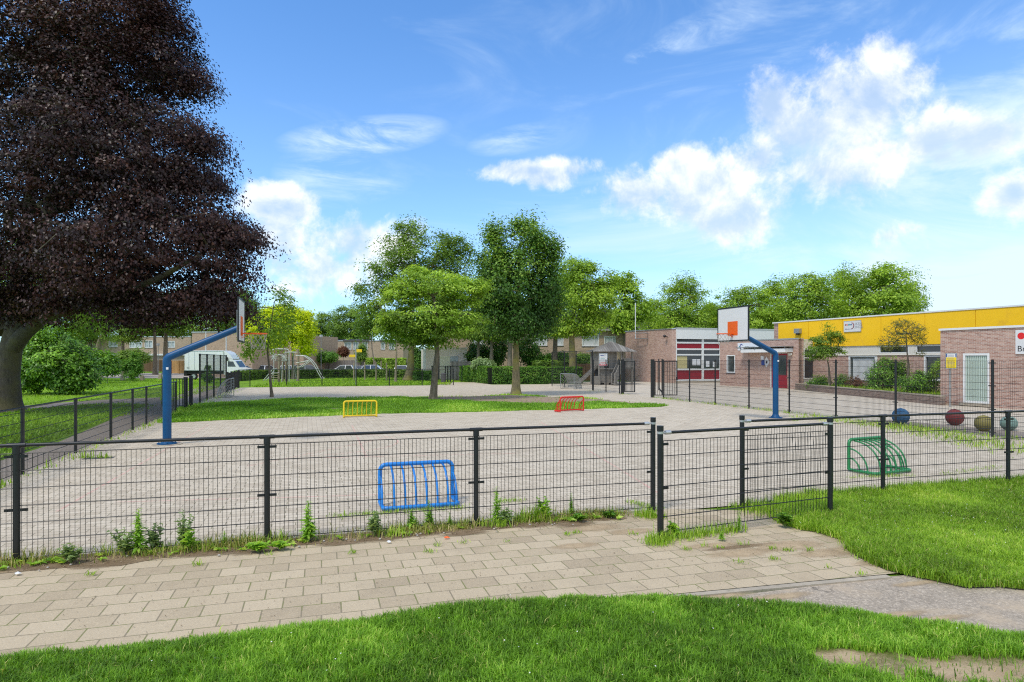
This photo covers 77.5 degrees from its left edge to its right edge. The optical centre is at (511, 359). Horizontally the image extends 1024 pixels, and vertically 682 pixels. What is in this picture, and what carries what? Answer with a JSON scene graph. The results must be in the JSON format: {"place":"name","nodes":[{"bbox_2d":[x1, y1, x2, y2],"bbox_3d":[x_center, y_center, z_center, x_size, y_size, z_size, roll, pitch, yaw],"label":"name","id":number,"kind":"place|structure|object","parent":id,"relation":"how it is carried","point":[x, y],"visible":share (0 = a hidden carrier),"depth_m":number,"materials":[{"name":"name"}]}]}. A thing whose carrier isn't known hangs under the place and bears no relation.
{"place":"outdoors","nodes":[
{"label":"outdoors","id":0,"kind":"place"},
{"bbox_2d":[11,397,159,411],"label":"branch path","id":1,"kind":"structure","parent":0,"point":[68,403],"depth_m":32.99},
{"bbox_2d":[0,0,290,410],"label":"copper beech","id":2,"kind":"object","parent":1,"relation":"on","point":[47,102],"visible":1,"depth_m":24.68,"materials":[{"name":"purple plant"}]},
{"bbox_2d":[2,386,232,480],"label":"side path","id":3,"kind":"structure","parent":0,"point":[37,460],"depth_m":17.94,"materials":[{"name":"grey concrete"}]},
{"bbox_2d":[114,346,152,366],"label":"shrub","id":4,"kind":"object","parent":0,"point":[125,353],"visible":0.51,"depth_m":83.62,"materials":[{"name":"green plant"}]},
{"bbox_2d":[18,378,308,417],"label":"park lawn","id":5,"kind":"structure","parent":0,"point":[241,384],"depth_m":45.84,"materials":[{"name":"green plant"}]},
{"bbox_2d":[20,325,108,394],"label":"shrub","id":6,"kind":"object","parent":5,"relation":"on","point":[60,361],"visible":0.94,"depth_m":40.16,"materials":[{"name":"green plant"}]},
{"bbox_2d":[50,310,101,339],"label":"oak tree","id":7,"kind":"object","parent":5,"relation":"on","point":[79,331],"visible":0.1,"depth_m":73.60,"materials":[{"name":"green plant"}]},
{"bbox_2d":[75,307,121,379],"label":"tree","id":8,"kind":"object","parent":5,"relation":"on","point":[99,343],"visible":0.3,"depth_m":69.55,"materials":[{"name":"green plant"}]},
{"bbox_2d":[92,349,123,382],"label":"shrub","id":9,"kind":"object","parent":5,"relation":"on","point":[109,362],"visible":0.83,"depth_m":59.66,"materials":[{"name":"green plant"}]},
{"bbox_2d":[0,378,224,456],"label":"park grass","id":10,"kind":"structure","parent":5,"relation":"on","point":[36,414],"depth_m":26.11,"materials":[{"name":"green plant"}]},
{"bbox_2d":[119,352,146,380],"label":"shrub","id":11,"kind":"object","parent":5,"relation":"on","point":[133,366],"visible":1,"depth_m":64.69,"materials":[{"name":"green plant"}]},
{"bbox_2d":[245,301,322,378],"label":"golden tree","id":12,"kind":"object","parent":5,"relation":"on","point":[302,339],"visible":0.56,"depth_m":71.26,"materials":[{"name":"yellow plant"}]},
{"bbox_2d":[263,348,323,381],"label":"climbing frame","id":13,"kind":"object","parent":5,"relation":"on","point":[286,358],"visible":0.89,"depth_m":64.07,"materials":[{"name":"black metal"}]},
{"bbox_2d":[103,373,224,377],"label":"road","id":14,"kind":"structure","parent":0,"point":[174,375],"depth_m":83.36,"materials":[{"name":"grey asphalt"}]},
{"bbox_2d":[104,308,151,374],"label":"oak tree","id":15,"kind":"object","parent":14,"relation":"on","point":[124,338],"visible":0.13,"depth_m":91.52,"materials":[{"name":"green plant"}]},
{"bbox_2d":[125,307,172,374],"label":"park tree","id":16,"kind":"object","parent":14,"relation":"on","point":[155,371],"visible":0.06,"depth_m":92.81,"materials":[{"name":"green plant"}]},
{"bbox_2d":[150,293,202,373],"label":"park tree","id":17,"kind":"object","parent":14,"relation":"on","point":[182,330],"visible":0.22,"depth_m":96.59,"materials":[{"name":"green plant"}]},
{"bbox_2d":[184,350,250,378],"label":"box van","id":18,"kind":"object","parent":14,"relation":"on","point":[192,363],"visible":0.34,"depth_m":69.45,"materials":[{"name":"metal"}]},
{"bbox_2d":[315,349,340,365],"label":"shrub","id":19,"kind":"object","parent":14,"relation":"on","point":[326,356],"visible":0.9,"depth_m":89.26,"materials":[{"name":"green plant"}]},
{"bbox_2d":[365,357,406,368],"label":"hedge","id":20,"kind":"object","parent":14,"relation":"on","point":[390,362],"visible":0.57,"depth_m":90.62,"materials":[{"name":"green plant"}]},
{"bbox_2d":[705,283,796,328],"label":"ash tree","id":21,"kind":"object","parent":14,"relation":"on","point":[758,314],"visible":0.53,"depth_m":88.97,"materials":[{"name":"green plant"}]},
{"bbox_2d":[749,272,805,328],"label":"ash tree","id":22,"kind":"object","parent":14,"relation":"on","point":[779,290],"visible":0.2,"depth_m":96.32,"materials":[{"name":"green plant"}]},
{"bbox_2d":[761,271,853,328],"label":"ash tree","id":23,"kind":"object","parent":14,"relation":"on","point":[810,291],"visible":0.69,"depth_m":88.79,"materials":[{"name":"green plant"}]},
{"bbox_2d":[819,260,876,317],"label":"ash tree","id":24,"kind":"object","parent":14,"relation":"on","point":[847,277],"visible":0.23,"depth_m":94.65,"materials":[{"name":"green plant"}]},
{"bbox_2d":[841,261,933,316],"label":"ash tree","id":25,"kind":"object","parent":14,"relation":"on","point":[881,279],"visible":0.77,"depth_m":87.88,"materials":[{"name":"green plant"}]},
{"bbox_2d":[891,275,932,311],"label":"ash tree","id":26,"kind":"object","parent":14,"relation":"on","point":[918,308],"visible":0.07,"depth_m":92.59,"materials":[{"name":"green plant"}]},
{"bbox_2d":[0,516,625,572],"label":"soil strip","id":27,"kind":"object","parent":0,"point":[134,560],"visible":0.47,"depth_m":7.33,"materials":[{"name":"brown soil"}]},
{"bbox_2d":[107,527,134,553],"bbox_3d":[-4.388,2.046,7.217,0.274,0.313,0.241,0,0,14],"label":"weed plant","id":28,"kind":"object","parent":27,"relation":"on","point":[124,543],"visible":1,"depth_m":7.18,"materials":[{"name":"green plant"}]},
{"bbox_2d":[124,508,149,553],"bbox_3d":[-4.230,1.943,7.236,0.284,0.515,0.286,0,0,0],"label":"weed plant","id":29,"kind":"object","parent":27,"relation":"on","point":[139,539],"visible":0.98,"depth_m":7.22,"materials":[{"name":"green plant"}]},
{"bbox_2d":[145,523,163,548],"bbox_3d":[-4.115,2.042,7.352,0.235,0.320,0.217,0,0,0],"label":"weed plant","id":30,"kind":"object","parent":27,"relation":"on","point":[152,538],"visible":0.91,"depth_m":7.34,"materials":[{"name":"green plant"}]},
{"bbox_2d":[173,509,193,546],"bbox_3d":[-3.791,1.964,7.377,0.228,0.473,0.200,0,0,-14],"label":"weed plant","id":31,"kind":"object","parent":27,"relation":"on","point":[181,528],"visible":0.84,"depth_m":7.37,"materials":[{"name":"green plant"}]},
{"bbox_2d":[0,513,622,569],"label":"strip rosettes","id":32,"kind":"object","parent":27,"relation":"on","point":[62,560],"visible":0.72,"depth_m":7.37,"materials":[{"name":"green plant"}]},
{"bbox_2d":[0,503,631,569],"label":"strip weeds","id":33,"kind":"object","parent":27,"relation":"on","point":[415,530],"visible":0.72,"depth_m":7.69,"materials":[{"name":"green plant"}]},
{"bbox_2d":[0,417,655,562],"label":"fence","id":34,"kind":"object","parent":27,"relation":"on","point":[17,456],"visible":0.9,"depth_m":7.86,"materials":[{"name":"black metal"}]},
{"bbox_2d":[244,377,459,387],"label":"play lawn","id":35,"kind":"structure","parent":0,"point":[359,385],"depth_m":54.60,"materials":[{"name":"green plant"}]},
{"bbox_2d":[239,369,453,387],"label":"fence","id":36,"kind":"object","parent":35,"relation":"on","point":[356,372],"visible":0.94,"depth_m":53.20,"materials":[{"name":"black metal"}]},
{"bbox_2d":[341,210,479,380],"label":"tree","id":37,"kind":"object","parent":35,"relation":"on","point":[450,259],"visible":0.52,"depth_m":66.30,"materials":[{"name":"green plant"}]},
{"bbox_2d":[0,516,766,570],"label":"loose soil","id":38,"kind":"structure","parent":0,"point":[93,565],"depth_m":7.46,"materials":[{"name":"brown soil"}]},
{"bbox_2d":[57,543,83,562],"bbox_3d":[-4.781,2.088,6.897,0.308,0.229,0.204,0,0,0],"label":"weed plant","id":39,"kind":"object","parent":38,"relation":"on","point":[70,554],"visible":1,"depth_m":6.89,"materials":[{"name":"green plant"}]},
{"bbox_2d":[299,500,318,538],"bbox_3d":[-2.486,1.961,7.775,0.290,0.485,0.294,0,0,0],"label":"weed plant","id":40,"kind":"object","parent":38,"relation":"on","point":[309,529],"visible":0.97,"depth_m":7.75,"materials":[{"name":"green plant"}]},
{"bbox_2d":[366,510,383,536],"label":"weed plant","id":41,"kind":"object","parent":38,"relation":"on","point":[373,525],"visible":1,"depth_m":7.94,"materials":[{"name":"green plant"}]},
{"bbox_2d":[156,393,668,422],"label":"island lawn","id":42,"kind":"structure","parent":0,"point":[521,398],"depth_m":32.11,"materials":[{"name":"plant"}]},
{"bbox_2d":[366,264,497,398],"bbox_3d":[-4.120,-1.371,33.120,6.766,7.242,5.080,0,0,0],"label":"broad tree","id":43,"kind":"object","parent":42,"relation":"on","point":[425,327],"visible":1,"depth_m":32.85,"materials":[{"name":"green plant"}]},
{"bbox_2d":[466,204,576,394],"bbox_3d":[0.549,-3.642,39.481,6.978,11.784,5.742,0,0,0],"label":"upright tree","id":44,"kind":"object","parent":42,"relation":"on","point":[508,273],"visible":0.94,"depth_m":38.77,"materials":[{"name":"green plant"}]},
{"bbox_2d":[0,509,896,654],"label":"footpath","id":45,"kind":"structure","parent":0,"point":[31,600],"depth_m":6.47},
{"bbox_2d":[188,524,963,638],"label":"blown sand","id":46,"kind":"structure","parent":45,"relation":"on","point":[796,545],"depth_m":7.34,"materials":[{"name":"beige sand"}]},
{"bbox_2d":[628,495,856,547],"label":"screen weeds","id":47,"kind":"object","parent":45,"relation":"on","point":[658,540],"visible":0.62,"depth_m":8.13,"materials":[{"name":"green plant"}]},
{"bbox_2d":[657,417,832,535],"bbox_3d":[3.144,1.532,8.402,2.967,1.437,0.084,0,0,-23],"label":"gate","id":48,"kind":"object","parent":45,"relation":"on","point":[661,487],"visible":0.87,"depth_m":8.31,"materials":[{"name":"black metal"}]},
{"bbox_2d":[3,371,905,652],"bbox_3d":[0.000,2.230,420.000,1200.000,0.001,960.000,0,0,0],"label":"ground","id":49,"kind":"structure","parent":0,"point":[463,381],"depth_m":15.64,"materials":[{"name":"green plant"}]},
{"bbox_2d":[84,336,191,360],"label":"terraced houses","id":50,"kind":"structure","parent":49,"relation":"on","point":[175,343],"depth_m":119.10,"materials":[{"name":"beige brick"}]},
{"bbox_2d":[202,287,265,330],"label":"oak tree","id":51,"kind":"object","parent":49,"relation":"on","point":[222,327],"visible":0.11,"depth_m":111.11,"materials":[{"name":"green plant"}]},
{"bbox_2d":[191,331,282,376],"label":"flat roofed house","id":52,"kind":"structure","parent":49,"relation":"on","point":[232,343],"depth_m":82.56,"materials":[{"name":"beige brick"}]},
{"bbox_2d":[283,335,337,368],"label":"flat roofed house","id":53,"kind":"structure","parent":49,"relation":"on","point":[328,344],"depth_m":89.85,"materials":[{"name":"beige brick"}]},
{"bbox_2d":[232,369,419,380],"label":"hedge","id":54,"kind":"object","parent":49,"relation":"on","point":[263,374],"visible":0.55,"depth_m":75.39,"materials":[{"name":"green plant"}]},
{"bbox_2d":[310,309,348,338],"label":"oak tree","id":55,"kind":"object","parent":49,"relation":"on","point":[323,318],"visible":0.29,"depth_m":138.74,"materials":[{"name":"green plant"}]},
{"bbox_2d":[324,303,377,339],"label":"oak tree","id":56,"kind":"object","parent":49,"relation":"on","point":[340,328],"visible":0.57,"depth_m":129.88,"materials":[{"name":"green plant"}]},
{"bbox_2d":[338,339,414,361],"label":"terraced houses","id":57,"kind":"structure","parent":49,"relation":"on","point":[379,351],"depth_m":112.57,"materials":[{"name":"beige brick"}]},
{"bbox_2d":[421,347,467,379],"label":"garage","id":58,"kind":"structure","parent":49,"relation":"on","point":[447,356],"depth_m":69.48,"materials":[{"name":"grey concrete"}]},
{"bbox_2d":[463,341,489,361],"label":"shrub","id":59,"kind":"object","parent":49,"relation":"on","point":[471,355],"visible":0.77,"depth_m":70.02,"materials":[{"name":"green plant"}]},
{"bbox_2d":[466,301,501,360],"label":"street tree","id":60,"kind":"object","parent":49,"relation":"on","point":[478,337],"visible":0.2,"depth_m":65.86,"materials":[{"name":"green plant"}]},
{"bbox_2d":[96,575,891,652],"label":"path kerb","id":61,"kind":"structure","parent":49,"relation":"on","point":[758,589],"depth_m":6.19,"materials":[{"name":"concrete"}]},
{"bbox_2d":[482,338,512,365],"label":"shrub","id":62,"kind":"object","parent":49,"relation":"on","point":[498,356],"visible":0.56,"depth_m":69.18,"materials":[{"name":"green plant"}]},
{"bbox_2d":[484,300,520,365],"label":"street tree","id":63,"kind":"object","parent":49,"relation":"on","point":[509,360],"visible":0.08,"depth_m":64.78,"materials":[{"name":"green plant"}]},
{"bbox_2d":[459,365,582,383],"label":"hedge","id":64,"kind":"object","parent":49,"relation":"on","point":[484,374],"visible":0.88,"depth_m":57.99,"materials":[{"name":"green plant"}]},
{"bbox_2d":[519,337,545,365],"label":"shrub","id":65,"kind":"object","parent":49,"relation":"on","point":[528,355],"visible":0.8,"depth_m":68.29,"materials":[{"name":"green plant"}]},
{"bbox_2d":[439,310,636,367],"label":"terraced houses","id":66,"kind":"structure","parent":49,"relation":"on","point":[583,346],"depth_m":77.32,"materials":[{"name":"beige brick"}]},
{"bbox_2d":[546,256,626,366],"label":"ash tree","id":67,"kind":"object","parent":49,"relation":"on","point":[592,316],"visible":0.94,"depth_m":60.12,"materials":[{"name":"green plant"}]},
{"bbox_2d":[605,270,663,357],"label":"ash tree","id":68,"kind":"object","parent":49,"relation":"on","point":[626,320],"visible":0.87,"depth_m":75.26,"materials":[{"name":"green plant"}]},
{"bbox_2d":[643,270,716,328],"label":"ash tree","id":69,"kind":"object","parent":49,"relation":"on","point":[685,289],"visible":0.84,"depth_m":88.97,"materials":[{"name":"green plant"}]},
{"bbox_2d":[625,304,1023,409],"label":"school building","id":70,"kind":"structure","parent":49,"relation":"on","point":[977,339],"depth_m":43.27,"materials":[{"name":"red brick"}]},
{"bbox_2d":[676,339,719,380],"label":"window frame","id":71,"kind":"structure","parent":70,"relation":"in","point":[704,354],"depth_m":61.06,"materials":[{"name":"white paint"}]},
{"bbox_2d":[772,353,786,387],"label":"door","id":72,"kind":"structure","parent":70,"relation":"in","point":[781,356],"depth_m":48.52,"materials":[{"name":"red glass"}]},
{"bbox_2d":[844,320,862,331],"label":"school sign","id":73,"kind":"object","parent":70,"relation":"attached to","point":[853,326],"visible":1,"depth_m":44.20,"materials":[{"name":"metal"}]},
{"bbox_2d":[963,353,989,403],"bbox_3d":[21.803,0.878,29.952,0.112,2.329,1.185,0,0,-22],"label":"window","id":74,"kind":"structure","parent":70,"relation":"in","point":[987,355],"depth_m":29.78,"materials":[{"name":"white paint"}]},
{"bbox_2d":[1015,330,1023,353],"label":"school sign","id":75,"kind":"object","parent":70,"relation":"attached to","point":[1019,341],"visible":1,"depth_m":28.18,"materials":[{"name":"white metal"}]},
{"bbox_2d":[0,0,1023,349],"label":"sky","id":76,"kind":"structure","parent":0,"point":[734,143],"materials":[{"name":"blue"}]},
{"bbox_2d":[0,592,1023,681],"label":"lawn","id":77,"kind":"structure","parent":0,"point":[892,657],"depth_m":4.69,"materials":[{"name":"green plant"}]},
{"bbox_2d":[812,650,1023,681],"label":"bare sand","id":78,"kind":"structure","parent":77,"relation":"on","point":[998,673],"depth_m":4.56,"materials":[{"name":"beige sand"}]},
{"bbox_2d":[1,382,1023,557],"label":"playground paving","id":79,"kind":"structure","parent":0,"point":[679,415],"depth_m":13.45,"materials":[{"name":"grey concrete"}]},
{"bbox_2d":[0,381,176,479],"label":"fence","id":80,"kind":"object","parent":79,"relation":"on","point":[115,414],"visible":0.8,"depth_m":16.66,"materials":[{"name":"black metal"}]},
{"bbox_2d":[151,296,267,445],"bbox_3d":[-7.981,0.315,17.094,2.700,3.870,1.668,0,0,0],"label":"basketball hoop","id":81,"kind":"object","parent":79,"relation":"on","point":[239,328],"visible":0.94,"depth_m":16.62,"materials":[{"name":"metal"}]},
{"bbox_2d":[199,354,226,402],"bbox_3d":[-17.501,0.975,37.600,0.100,2.550,11.086,0,0,-18],"label":"tall fence","id":82,"kind":"object","parent":79,"relation":"on","point":[208,376],"visible":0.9,"depth_m":35.55,"materials":[{"name":"black metal"}]},
{"bbox_2d":[233,281,304,396],"bbox_3d":[-14.327,-1.184,37.468,4.040,6.869,2.759,0,0,0],"label":"slender tree","id":83,"kind":"object","parent":79,"relation":"on","point":[249,351],"visible":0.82,"depth_m":37.44,"materials":[{"name":"green plant"}]},
{"bbox_2d":[343,400,376,417],"bbox_3d":[-5.838,1.873,24.509,1.284,0.650,0.462,0,0,-18],"label":"mini goal","id":84,"kind":"object","parent":79,"relation":"on","point":[357,401],"visible":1,"depth_m":24.48,"materials":[{"name":"yellow metal"}]},
{"bbox_2d":[378,460,459,510],"bbox_3d":[-1.403,1.883,9.653,1.184,0.630,0.502,0,0,-18],"label":"mini goal","id":85,"kind":"object","parent":79,"relation":"on","point":[380,487],"visible":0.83,"depth_m":9.60,"materials":[{"name":"blue metal"}]},
{"bbox_2d":[7,418,997,643],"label":"leaf litter","id":86,"kind":"object","parent":79,"relation":"on","point":[374,537],"visible":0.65,"depth_m":7.24,"materials":[{"name":"brown plant"}]},
{"bbox_2d":[1,389,1023,487],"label":"edge weeds","id":87,"kind":"object","parent":79,"relation":"on","point":[909,427],"visible":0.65,"depth_m":18.58,"materials":[{"name":"green plant"}]},
{"bbox_2d":[83,465,1001,638],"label":"joint grass","id":88,"kind":"structure","parent":79,"relation":"on","point":[459,506],"depth_m":8.06,"materials":[{"name":"green plant"}]},
{"bbox_2d":[552,350,592,389],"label":"tall fence","id":89,"kind":"object","parent":79,"relation":"on","point":[564,361],"visible":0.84,"depth_m":49.93,"materials":[{"name":"black metal"}]},
{"bbox_2d":[716,305,782,418],"bbox_3d":[8.876,0.160,23.508,2.810,4.180,1.803,0,0,0],"label":"basketball hoop","id":90,"kind":"object","parent":79,"relation":"on","point":[732,323],"visible":0.98,"depth_m":23.75,"materials":[{"name":"metal"}]},
{"bbox_2d":[663,359,1023,436],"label":"tall fence","id":91,"kind":"object","parent":79,"relation":"on","point":[681,379],"visible":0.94,"depth_m":24.33,"materials":[{"name":"black metal"}]},
{"bbox_2d":[847,436,911,474],"bbox_3d":[7.245,1.873,12.565,1.124,0.650,0.622,0,0,-25],"label":"mini goal","id":92,"kind":"object","parent":79,"relation":"on","point":[875,438],"visible":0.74,"depth_m":12.51,"materials":[{"name":"green metal"}]},
{"bbox_2d":[553,382,1023,437],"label":"schoolyard paving","id":93,"kind":"structure","parent":0,"point":[643,389],"depth_m":32.87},
{"bbox_2d":[593,359,619,393],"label":"fence","id":94,"kind":"object","parent":93,"relation":"on","point":[616,382],"visible":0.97,"depth_m":43.38,"materials":[{"name":"black metal"}]},
{"bbox_2d":[580,341,636,385],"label":"playhouse","id":95,"kind":"object","parent":93,"relation":"on","point":[611,349],"visible":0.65,"depth_m":55.89,"materials":[{"name":"grey metal"}]},
{"bbox_2d":[795,383,944,404],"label":"planter wall","id":96,"kind":"structure","parent":93,"relation":"on","point":[931,399],"depth_m":36.22,"materials":[{"name":"brick"}]},
{"bbox_2d":[855,420,1023,439],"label":"gravel strip","id":97,"kind":"object","parent":93,"relation":"on","point":[1015,433],"visible":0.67,"depth_m":19.85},
{"bbox_2d":[945,353,956,406],"bbox_3d":[20.380,0.965,29.662,0.470,2.531,0.141,0,0,13],"label":"notice sign","id":98,"kind":"object","parent":93,"relation":"on","point":[951,358],"visible":0.97,"depth_m":29.62,"materials":[{"name":"yellow metal"}]},
{"bbox_2d":[726,575,1023,632],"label":"asphalt path","id":99,"kind":"structure","parent":0,"point":[1000,607],"depth_m":5.92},
{"bbox_2d":[764,473,1023,588],"bbox_3d":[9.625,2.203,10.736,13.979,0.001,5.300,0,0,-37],"label":"side lawn","id":100,"kind":"structure","parent":0,"point":[996,585],"depth_m":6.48,"materials":[{"name":"green plant"}]},
{"bbox_2d":[739,410,1023,505],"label":"fence","id":101,"kind":"object","parent":100,"relation":"on","point":[1008,427],"visible":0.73,"depth_m":10.40,"materials":[{"name":"black metal"}]},
{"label":"planting bed","id":102,"kind":"structure","parent":0,"visible":0},
{"bbox_2d":[802,321,849,385],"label":"ornamental tree","id":103,"kind":"object","parent":102,"relation":"on","point":[821,350],"visible":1,"depth_m":42.83,"materials":[{"name":"green plant"}]},
{"bbox_2d":[804,383,938,394],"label":"bed plants","id":104,"kind":"object","parent":102,"relation":"on","point":[891,389],"visible":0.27,"depth_m":37.27,"materials":[{"name":"green plant"}]},
{"bbox_2d":[861,355,911,389],"bbox_3d":[22.622,0.975,38.554,3.036,2.550,2.327,0,0,0],"label":"shrub","id":105,"kind":"object","parent":102,"relation":"on","point":[903,368],"visible":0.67,"depth_m":38.25,"materials":[{"name":"green plant"}]},
{"bbox_2d":[876,317,929,389],"bbox_3d":[22.057,-0.076,35.994,3.056,4.652,2.260,0,0,0],"label":"ornamental tree","id":106,"kind":"object","parent":102,"relation":"on","point":[898,333],"visible":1,"depth_m":35.93,"materials":[{"name":"green plant"}]},
{"bbox_2d":[893,369,938,392],"bbox_3d":[22.041,1.350,34.458,2.480,1.800,1.817,0,0,0],"label":"shrub","id":107,"kind":"object","parent":102,"relation":"on","point":[913,383],"visible":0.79,"depth_m":34.27,"materials":[{"name":"green plant"}]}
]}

